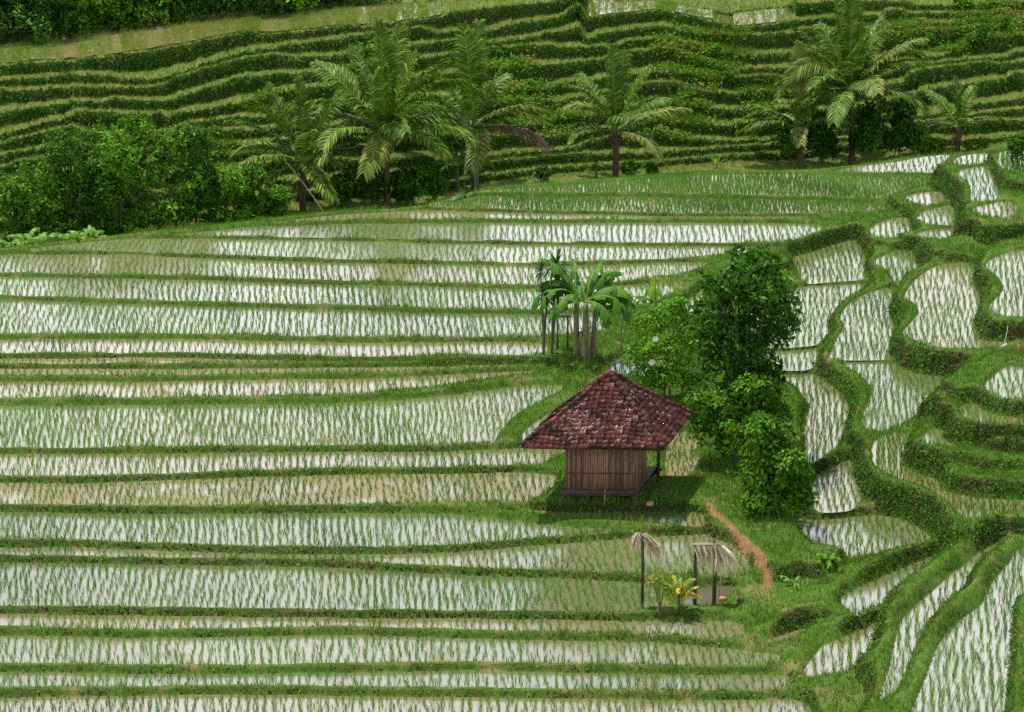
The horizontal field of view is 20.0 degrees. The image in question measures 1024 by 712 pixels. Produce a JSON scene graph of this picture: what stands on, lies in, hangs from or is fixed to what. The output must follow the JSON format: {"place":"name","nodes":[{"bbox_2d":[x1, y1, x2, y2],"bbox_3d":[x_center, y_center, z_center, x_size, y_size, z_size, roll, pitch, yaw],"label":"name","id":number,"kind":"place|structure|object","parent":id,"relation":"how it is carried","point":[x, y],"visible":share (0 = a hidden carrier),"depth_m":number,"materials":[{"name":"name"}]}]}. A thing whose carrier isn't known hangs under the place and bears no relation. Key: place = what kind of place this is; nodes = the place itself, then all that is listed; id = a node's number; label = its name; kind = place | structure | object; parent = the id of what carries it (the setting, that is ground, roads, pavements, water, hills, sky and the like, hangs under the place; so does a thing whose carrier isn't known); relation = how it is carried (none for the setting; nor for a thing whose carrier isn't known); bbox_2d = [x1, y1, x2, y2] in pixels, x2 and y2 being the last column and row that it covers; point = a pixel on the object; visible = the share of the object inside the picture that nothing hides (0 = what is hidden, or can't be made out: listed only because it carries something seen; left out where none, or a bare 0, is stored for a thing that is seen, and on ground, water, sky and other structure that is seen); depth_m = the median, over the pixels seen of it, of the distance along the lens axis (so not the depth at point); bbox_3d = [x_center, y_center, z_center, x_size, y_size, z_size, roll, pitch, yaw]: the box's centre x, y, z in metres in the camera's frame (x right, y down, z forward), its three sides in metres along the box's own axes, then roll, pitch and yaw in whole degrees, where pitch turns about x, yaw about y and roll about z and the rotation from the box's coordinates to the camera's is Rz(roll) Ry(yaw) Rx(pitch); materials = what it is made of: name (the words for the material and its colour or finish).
{"place":"outdoors","nodes":[
{"label":"outdoors","id":0,"kind":"place"},
{"bbox_2d":[0,357,335,363],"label":"paddy water","id":1,"kind":"structure","parent":0,"point":[107,360],"depth_m":114.83,"materials":[{"name":"liquid"}]},
{"bbox_2d":[0,1,440,61],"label":"paddy water","id":2,"kind":"structure","parent":0,"point":[66,41],"depth_m":169.27,"materials":[{"name":"grey liquid"}]},
{"bbox_2d":[0,365,506,375],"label":"paddy water","id":3,"kind":"structure","parent":0,"point":[43,371],"depth_m":113.71,"materials":[{"name":"liquid"}]},
{"bbox_2d":[0,371,536,397],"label":"paddy water","id":4,"kind":"structure","parent":0,"point":[248,390],"depth_m":111.70,"materials":[{"name":"liquid"}]},
{"bbox_2d":[0,339,546,356],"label":"paddy water","id":5,"kind":"structure","parent":0,"point":[307,349],"depth_m":116.35,"materials":[{"name":"liquid"}]},
{"bbox_2d":[0,472,554,504],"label":"paddy water","id":6,"kind":"structure","parent":0,"point":[328,494],"depth_m":99.94,"materials":[{"name":"liquid"}]},
{"bbox_2d":[0,385,561,447],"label":"paddy water","id":7,"kind":"structure","parent":0,"point":[498,398],"depth_m":107.26,"materials":[{"name":"liquid"}]},
{"bbox_2d":[0,449,564,475],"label":"paddy water","id":8,"kind":"structure","parent":0,"point":[158,458],"depth_m":102.95,"materials":[{"name":"liquid"}]},
{"bbox_2d":[0,300,604,336],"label":"paddy water","id":9,"kind":"structure","parent":0,"point":[242,320],"depth_m":120.17,"materials":[{"name":"liquid"}]},
{"bbox_2d":[0,512,624,546],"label":"paddy water","id":10,"kind":"structure","parent":0,"point":[328,524],"depth_m":96.36,"materials":[{"name":"liquid"}]},
{"bbox_2d":[0,562,655,611],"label":"paddy water","id":11,"kind":"structure","parent":0,"point":[120,588],"depth_m":91.35,"materials":[{"name":"liquid"}]},
{"bbox_2d":[624,529,669,607],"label":"straw post","id":12,"kind":"object","parent":11,"relation":"in","point":[638,538],"visible":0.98,"depth_m":89.17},
{"bbox_2d":[0,277,672,308],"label":"paddy water","id":13,"kind":"structure","parent":0,"point":[344,290],"depth_m":124.76,"materials":[{"name":"liquid"}]},
{"bbox_2d":[0,254,706,283],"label":"paddy water","id":14,"kind":"structure","parent":0,"point":[211,265],"depth_m":128.79,"materials":[{"name":"liquid"}]},
{"bbox_2d":[0,614,743,637],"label":"paddy water","id":15,"kind":"structure","parent":0,"point":[4,618],"depth_m":88.82,"materials":[{"name":"liquid"}]},
{"bbox_2d":[0,535,750,574],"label":"paddy water","id":16,"kind":"structure","parent":0,"point":[521,558],"depth_m":94.11,"materials":[{"name":"liquid"}]},
{"bbox_2d":[0,636,779,664],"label":"paddy water","id":17,"kind":"structure","parent":0,"point":[188,646],"depth_m":86.77,"materials":[{"name":"liquid"}]},
{"bbox_2d":[0,671,790,689],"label":"paddy water","id":18,"kind":"structure","parent":0,"point":[551,680],"depth_m":84.82,"materials":[{"name":"liquid"}]},
{"bbox_2d":[31,239,775,262],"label":"paddy water","id":19,"kind":"structure","parent":0,"point":[480,252],"depth_m":132.02,"materials":[{"name":"liquid"}]},
{"bbox_2d":[0,695,810,711],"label":"paddy water","id":20,"kind":"structure","parent":0,"point":[181,699],"depth_m":83.20,"materials":[{"name":"liquid"}]},
{"bbox_2d":[172,223,821,242],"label":"paddy water","id":21,"kind":"structure","parent":0,"point":[653,236],"depth_m":135.23,"materials":[{"name":"liquid"}]},
{"bbox_2d":[0,149,1023,711],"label":"terrain","id":22,"kind":"structure","parent":0,"point":[472,633],"depth_m":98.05,"materials":[{"name":"green plant"}]},
{"bbox_2d":[83,124,154,235],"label":"shrub","id":23,"kind":"object","parent":22,"relation":"on","point":[123,174],"visible":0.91,"depth_m":140.15,"materials":[{"name":"green plant"}]},
{"bbox_2d":[130,127,216,229],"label":"shrub","id":24,"kind":"object","parent":22,"relation":"on","point":[170,205],"visible":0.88,"depth_m":140.87,"materials":[{"name":"green plant"}]},
{"bbox_2d":[161,123,230,226],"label":"shrub","id":25,"kind":"object","parent":22,"relation":"on","point":[200,147],"visible":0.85,"depth_m":141.55,"materials":[{"name":"green plant"}]},
{"bbox_2d":[197,162,255,223],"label":"shrub","id":26,"kind":"object","parent":22,"relation":"on","point":[232,186],"visible":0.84,"depth_m":142.41,"materials":[{"name":"green plant"}]},
{"bbox_2d":[231,161,276,220],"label":"shrub","id":27,"kind":"object","parent":22,"relation":"on","point":[259,177],"visible":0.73,"depth_m":143.37,"materials":[{"name":"green plant"}]},
{"bbox_2d":[257,183,296,216],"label":"shrub","id":28,"kind":"object","parent":22,"relation":"on","point":[278,197],"visible":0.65,"depth_m":143.78,"materials":[{"name":"green plant"}]},
{"bbox_2d":[0,147,1023,711],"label":"rice crop","id":29,"kind":"object","parent":22,"relation":"on","point":[838,187],"visible":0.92,"depth_m":105.80,"materials":[{"name":"green plant"}]},
{"bbox_2d":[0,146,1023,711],"bbox_3d":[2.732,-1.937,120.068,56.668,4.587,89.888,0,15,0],"label":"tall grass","id":30,"kind":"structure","parent":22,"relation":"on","point":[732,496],"depth_m":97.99,"materials":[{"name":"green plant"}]},
{"bbox_2d":[526,257,561,354],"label":"dracaena tree","id":31,"kind":"object","parent":22,"relation":"on","point":[542,289],"visible":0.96,"depth_m":114.25,"materials":[{"name":"green plant"}]},
{"bbox_2d":[539,245,574,353],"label":"dracaena tree","id":32,"kind":"object","parent":22,"relation":"on","point":[556,260],"visible":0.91,"depth_m":114.19,"materials":[{"name":"green plant"}]},
{"bbox_2d":[531,259,635,358],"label":"banana plant","id":33,"kind":"object","parent":22,"relation":"on","point":[619,300],"visible":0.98,"depth_m":113.72,"materials":[{"name":"green plant"}]},
{"bbox_2d":[518,369,692,504],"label":"rice hut","id":34,"kind":"object","parent":22,"relation":"on","point":[601,429],"visible":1,"depth_m":97.58,"materials":[{"name":"brown wood"}]},
{"bbox_2d":[631,275,681,323],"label":"banana plant","id":35,"kind":"object","parent":22,"relation":"on","point":[653,293],"visible":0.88,"depth_m":119.23,"materials":[{"name":"green plant"}]},
{"bbox_2d":[621,294,711,399],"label":"pale bush","id":36,"kind":"object","parent":22,"relation":"on","point":[665,371],"visible":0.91,"depth_m":108.75,"materials":[{"name":"green plant"}]},
{"bbox_2d":[660,575,701,610],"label":"croton","id":37,"kind":"object","parent":22,"relation":"on","point":[679,585],"visible":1,"depth_m":89.02,"materials":[{"name":"green plant"}]},
{"bbox_2d":[679,371,795,463],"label":"glossy bush","id":38,"kind":"object","parent":22,"relation":"on","point":[742,391],"visible":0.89,"depth_m":100.73,"materials":[{"name":"green plant"}]},
{"bbox_2d":[683,243,805,451],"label":"dark tree","id":39,"kind":"object","parent":22,"relation":"on","point":[738,281],"visible":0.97,"depth_m":101.12,"materials":[{"name":"green plant"}]},
{"bbox_2d":[734,411,820,521],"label":"glossy bush","id":40,"kind":"object","parent":22,"relation":"on","point":[771,471],"visible":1,"depth_m":96.19,"materials":[{"name":"green plant"}]},
{"bbox_2d":[1003,132,1023,166],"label":"bush","id":41,"kind":"object","parent":22,"relation":"on","point":[1015,145],"visible":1,"depth_m":139.50,"materials":[{"name":"green plant"}]},
{"bbox_2d":[0,0,1023,239],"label":"hillside","id":42,"kind":"structure","parent":0,"point":[319,48],"depth_m":169.31,"materials":[{"name":"green plant"}]},
{"bbox_2d":[0,170,49,240],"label":"shrub","id":43,"kind":"object","parent":42,"relation":"on","point":[7,196],"visible":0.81,"depth_m":138.29,"materials":[{"name":"green plant"}]},
{"bbox_2d":[0,0,64,44],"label":"crest tree","id":44,"kind":"object","parent":42,"relation":"on","point":[5,15],"visible":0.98,"depth_m":167.23,"materials":[{"name":"green plant"}]},
{"bbox_2d":[10,154,83,240],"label":"shrub","id":45,"kind":"object","parent":42,"relation":"on","point":[46,174],"visible":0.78,"depth_m":138.66,"materials":[{"name":"green plant"}]},
{"bbox_2d":[0,0,102,39],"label":"crest tree","id":46,"kind":"object","parent":42,"relation":"on","point":[38,4],"visible":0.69,"depth_m":169.25,"materials":[{"name":"green plant"}]},
{"bbox_2d":[13,0,135,30],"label":"crest tree","id":47,"kind":"object","parent":42,"relation":"on","point":[92,12],"visible":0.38,"depth_m":171.57,"materials":[{"name":"green plant"}]},
{"bbox_2d":[41,124,126,235],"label":"shrub","id":48,"kind":"object","parent":42,"relation":"on","point":[77,187],"visible":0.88,"depth_m":139.24,"materials":[{"name":"green plant"}]},
{"bbox_2d":[73,120,123,236],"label":"shrub","id":49,"kind":"object","parent":42,"relation":"on","point":[98,128],"visible":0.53,"depth_m":140.55,"materials":[{"name":"green plant"}]},
{"bbox_2d":[64,0,170,30],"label":"crest tree","id":50,"kind":"object","parent":42,"relation":"on","point":[113,4],"visible":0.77,"depth_m":171.96,"materials":[{"name":"green plant"}]},
{"bbox_2d":[111,111,169,230],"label":"shrub","id":51,"kind":"object","parent":42,"relation":"on","point":[137,134],"visible":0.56,"depth_m":141.86,"materials":[{"name":"green plant"}]},
{"bbox_2d":[89,0,203,24],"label":"crest tree","id":52,"kind":"object","parent":42,"relation":"on","point":[156,7],"visible":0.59,"depth_m":173.44,"materials":[{"name":"green plant"}]},
{"bbox_2d":[145,0,284,17],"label":"crest tree","id":53,"kind":"object","parent":42,"relation":"on","point":[242,5],"visible":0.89,"depth_m":173.68,"materials":[{"name":"green plant"}]},
{"bbox_2d":[185,0,318,15],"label":"crest tree","id":54,"kind":"object","parent":42,"relation":"on","point":[297,4],"visible":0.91,"depth_m":174.25,"materials":[{"name":"green plant"}]},
{"bbox_2d":[223,75,375,211],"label":"coconut palm","id":55,"kind":"object","parent":42,"relation":"on","point":[307,137],"visible":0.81,"depth_m":149.22,"materials":[{"name":"green plant"}]},
{"bbox_2d":[326,169,364,207],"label":"bush","id":56,"kind":"object","parent":42,"relation":"on","point":[344,185],"visible":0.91,"depth_m":150.59,"materials":[{"name":"green plant"}]},
{"bbox_2d":[351,160,390,206],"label":"bush","id":57,"kind":"object","parent":42,"relation":"on","point":[376,185],"visible":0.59,"depth_m":150.66,"materials":[{"name":"green plant"}]},
{"bbox_2d":[293,16,479,206],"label":"coconut palm","id":58,"kind":"object","parent":42,"relation":"on","point":[377,101],"visible":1,"depth_m":149.72,"materials":[{"name":"green plant"}]},
{"bbox_2d":[0,0,788,63],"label":"rice paddy","id":59,"kind":"structure","parent":42,"relation":"on","point":[256,19],"depth_m":171.42,"materials":[{"name":"green plant"}]},
{"bbox_2d":[390,158,441,205],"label":"bush","id":60,"kind":"object","parent":42,"relation":"on","point":[408,182],"visible":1,"depth_m":151.05,"materials":[{"name":"green plant"}]},
{"bbox_2d":[422,169,451,201],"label":"bush","id":61,"kind":"object","parent":42,"relation":"on","point":[439,186],"visible":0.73,"depth_m":152.89,"materials":[{"name":"green plant"}]},
{"bbox_2d":[433,135,506,190],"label":"banana plant","id":62,"kind":"object","parent":42,"relation":"on","point":[462,156],"visible":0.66,"depth_m":156.22,"materials":[{"name":"green plant"}]},
{"bbox_2d":[393,18,557,188],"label":"coconut palm","id":63,"kind":"object","parent":42,"relation":"on","point":[474,97],"visible":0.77,"depth_m":156.01,"materials":[{"name":"green plant"}]},
{"bbox_2d":[0,0,1023,238],"bbox_3d":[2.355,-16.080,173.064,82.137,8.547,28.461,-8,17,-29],"label":"hill cover","id":64,"kind":"object","parent":42,"relation":"on","point":[332,43],"visible":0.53,"depth_m":169.40,"materials":[{"name":"green plant"}]},
{"bbox_2d":[149,0,1023,176],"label":"weeds","id":65,"kind":"object","parent":42,"relation":"on","point":[1007,11],"visible":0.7,"depth_m":177.34,"materials":[{"name":"green plant"}]},
{"bbox_2d":[560,43,693,177],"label":"coconut palm","id":66,"kind":"object","parent":42,"relation":"on","point":[613,112],"visible":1,"depth_m":162.16,"materials":[{"name":"green plant"}]},
{"bbox_2d":[771,128,808,165],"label":"bush","id":67,"kind":"object","parent":42,"relation":"on","point":[786,143],"visible":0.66,"depth_m":169.24,"materials":[{"name":"green plant"}]},
{"bbox_2d":[735,41,858,167],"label":"coconut palm","id":68,"kind":"object","parent":42,"relation":"on","point":[800,133],"visible":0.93,"depth_m":168.51,"materials":[{"name":"green plant"}]},
{"bbox_2d":[804,107,854,164],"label":"bush","id":69,"kind":"object","parent":42,"relation":"on","point":[821,141],"visible":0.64,"depth_m":169.81,"materials":[{"name":"green plant"}]},
{"bbox_2d":[773,0,933,163],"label":"coconut palm","id":70,"kind":"object","parent":42,"relation":"on","point":[853,53],"visible":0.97,"depth_m":169.04,"materials":[{"name":"green plant"}]},
{"bbox_2d":[846,97,896,161],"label":"bush","id":71,"kind":"object","parent":42,"relation":"on","point":[871,130],"visible":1,"depth_m":169.75,"materials":[{"name":"green plant"}]},
{"bbox_2d":[880,97,916,157],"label":"bush","id":72,"kind":"object","parent":42,"relation":"on","point":[901,123],"visible":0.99,"depth_m":170.13,"materials":[{"name":"green plant"}]},
{"bbox_2d":[905,121,932,155],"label":"bush","id":73,"kind":"object","parent":42,"relation":"on","point":[918,145],"visible":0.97,"depth_m":170.78,"materials":[{"name":"green plant"}]},
{"bbox_2d":[919,75,1000,151],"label":"coconut palm","id":74,"kind":"object","parent":42,"relation":"on","point":[958,119],"visible":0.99,"depth_m":171.47,"materials":[{"name":"green plant"}]},
{"bbox_2d":[277,210,818,221],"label":"paddy water","id":75,"kind":"structure","parent":0,"point":[439,214],"depth_m":138.15,"materials":[{"name":"liquid"}]},
{"bbox_2d":[516,510,703,526],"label":"paddy water","id":76,"kind":"structure","parent":0,"point":[663,517],"depth_m":97.48,"materials":[{"name":"liquid"}]},
{"bbox_2d":[589,0,712,17],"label":"paddy water","id":77,"kind":"structure","parent":0,"point":[609,10],"depth_m":186.00,"materials":[{"name":"grey liquid"}]},
{"bbox_2d":[429,196,887,212],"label":"paddy water","id":78,"kind":"structure","parent":0,"point":[603,204],"depth_m":140.17,"materials":[{"name":"liquid"}]},
{"bbox_2d":[665,432,699,477],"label":"paddy water","id":79,"kind":"structure","parent":0,"point":[670,473],"depth_m":102.67,"materials":[{"name":"liquid"}]},
{"bbox_2d":[452,173,929,201],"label":"paddy water","id":80,"kind":"structure","parent":0,"point":[619,190],"depth_m":144.14,"materials":[{"name":"liquid"}]},
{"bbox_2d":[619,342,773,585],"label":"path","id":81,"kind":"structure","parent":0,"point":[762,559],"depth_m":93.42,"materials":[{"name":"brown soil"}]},
{"bbox_2d":[684,585,732,605],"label":"paddy water","id":82,"kind":"structure","parent":0,"point":[705,593],"depth_m":90.92,"materials":[{"name":"liquid"}]},
{"bbox_2d":[690,539,737,604],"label":"straw rack","id":83,"kind":"object","parent":82,"relation":"in","point":[718,551],"visible":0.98,"depth_m":89.52,"materials":[{"name":"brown wood"}]},
{"bbox_2d":[747,349,818,373],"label":"paddy water","id":84,"kind":"structure","parent":0,"point":[804,368],"depth_m":115.68,"materials":[{"name":"liquid"}]},
{"bbox_2d":[747,284,862,350],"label":"paddy water","id":85,"kind":"structure","parent":0,"point":[824,327],"depth_m":123.33,"materials":[{"name":"liquid"}]},
{"bbox_2d":[781,373,848,462],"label":"paddy water","id":86,"kind":"structure","parent":0,"point":[819,416],"depth_m":108.53,"materials":[{"name":"liquid"}]},
{"bbox_2d":[793,241,866,284],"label":"paddy water","id":87,"kind":"structure","parent":0,"point":[816,263],"depth_m":131.05,"materials":[{"name":"liquid"}]},
{"bbox_2d":[812,461,860,517],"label":"paddy water","id":88,"kind":"structure","parent":0,"point":[833,512],"depth_m":100.14,"materials":[{"name":"liquid"}]},
{"bbox_2d":[804,623,875,676],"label":"paddy water","id":89,"kind":"structure","parent":0,"point":[836,652],"depth_m":86.63,"materials":[{"name":"liquid"}]},
{"bbox_2d":[829,288,894,361],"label":"paddy water","id":90,"kind":"structure","parent":0,"point":[866,340],"depth_m":118.32,"materials":[{"name":"liquid"}]},
{"bbox_2d":[796,515,930,556],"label":"paddy water","id":91,"kind":"structure","parent":0,"point":[845,543],"depth_m":96.61,"materials":[{"name":"liquid"}]},
{"bbox_2d":[841,557,931,614],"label":"paddy water","id":92,"kind":"structure","parent":0,"point":[867,596],"depth_m":91.40,"materials":[{"name":"liquid"}]},
{"bbox_2d":[870,217,911,237],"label":"paddy water","id":93,"kind":"structure","parent":0,"point":[883,227],"depth_m":135.60,"materials":[{"name":"liquid"}]},
{"bbox_2d":[833,155,950,172],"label":"paddy water","id":94,"kind":"structure","parent":0,"point":[899,164],"depth_m":148.79,"materials":[{"name":"liquid"}]},
{"bbox_2d":[844,363,944,430],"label":"paddy water","id":95,"kind":"structure","parent":0,"point":[889,396],"depth_m":109.82,"materials":[{"name":"liquid"}]},
{"bbox_2d":[874,250,916,281],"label":"paddy water","id":96,"kind":"structure","parent":0,"point":[903,263],"depth_m":129.71,"materials":[{"name":"liquid"}]},
{"bbox_2d":[917,206,954,224],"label":"paddy water","id":97,"kind":"structure","parent":0,"point":[926,217],"depth_m":136.30,"materials":[{"name":"liquid"}]},
{"bbox_2d":[879,542,997,698],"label":"paddy water","id":98,"kind":"structure","parent":0,"point":[923,610],"depth_m":87.82,"materials":[{"name":"liquid"}]},
{"bbox_2d":[871,433,1023,516],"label":"paddy water","id":99,"kind":"structure","parent":0,"point":[874,449],"depth_m":98.64,"materials":[{"name":"liquid"}]},
{"bbox_2d":[903,261,1014,348],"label":"paddy water","id":100,"kind":"structure","parent":0,"point":[946,282],"depth_m":119.17,"materials":[{"name":"liquid"}]},
{"bbox_2d":[912,546,1023,711],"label":"paddy water","id":101,"kind":"structure","parent":0,"point":[975,625],"depth_m":84.26,"materials":[{"name":"liquid"}]},
{"bbox_2d":[956,166,999,200],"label":"paddy water","id":102,"kind":"structure","parent":0,"point":[975,189],"depth_m":138.54,"materials":[{"name":"liquid"}]},
{"bbox_2d":[984,366,1023,398],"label":"paddy water","id":103,"kind":"structure","parent":0,"point":[1003,391],"depth_m":103.60,"materials":[{"name":"liquid"}]},
{"bbox_2d":[986,249,1023,315],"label":"paddy water","id":104,"kind":"structure","parent":0,"point":[1004,282],"depth_m":120.39,"materials":[{"name":"liquid"}]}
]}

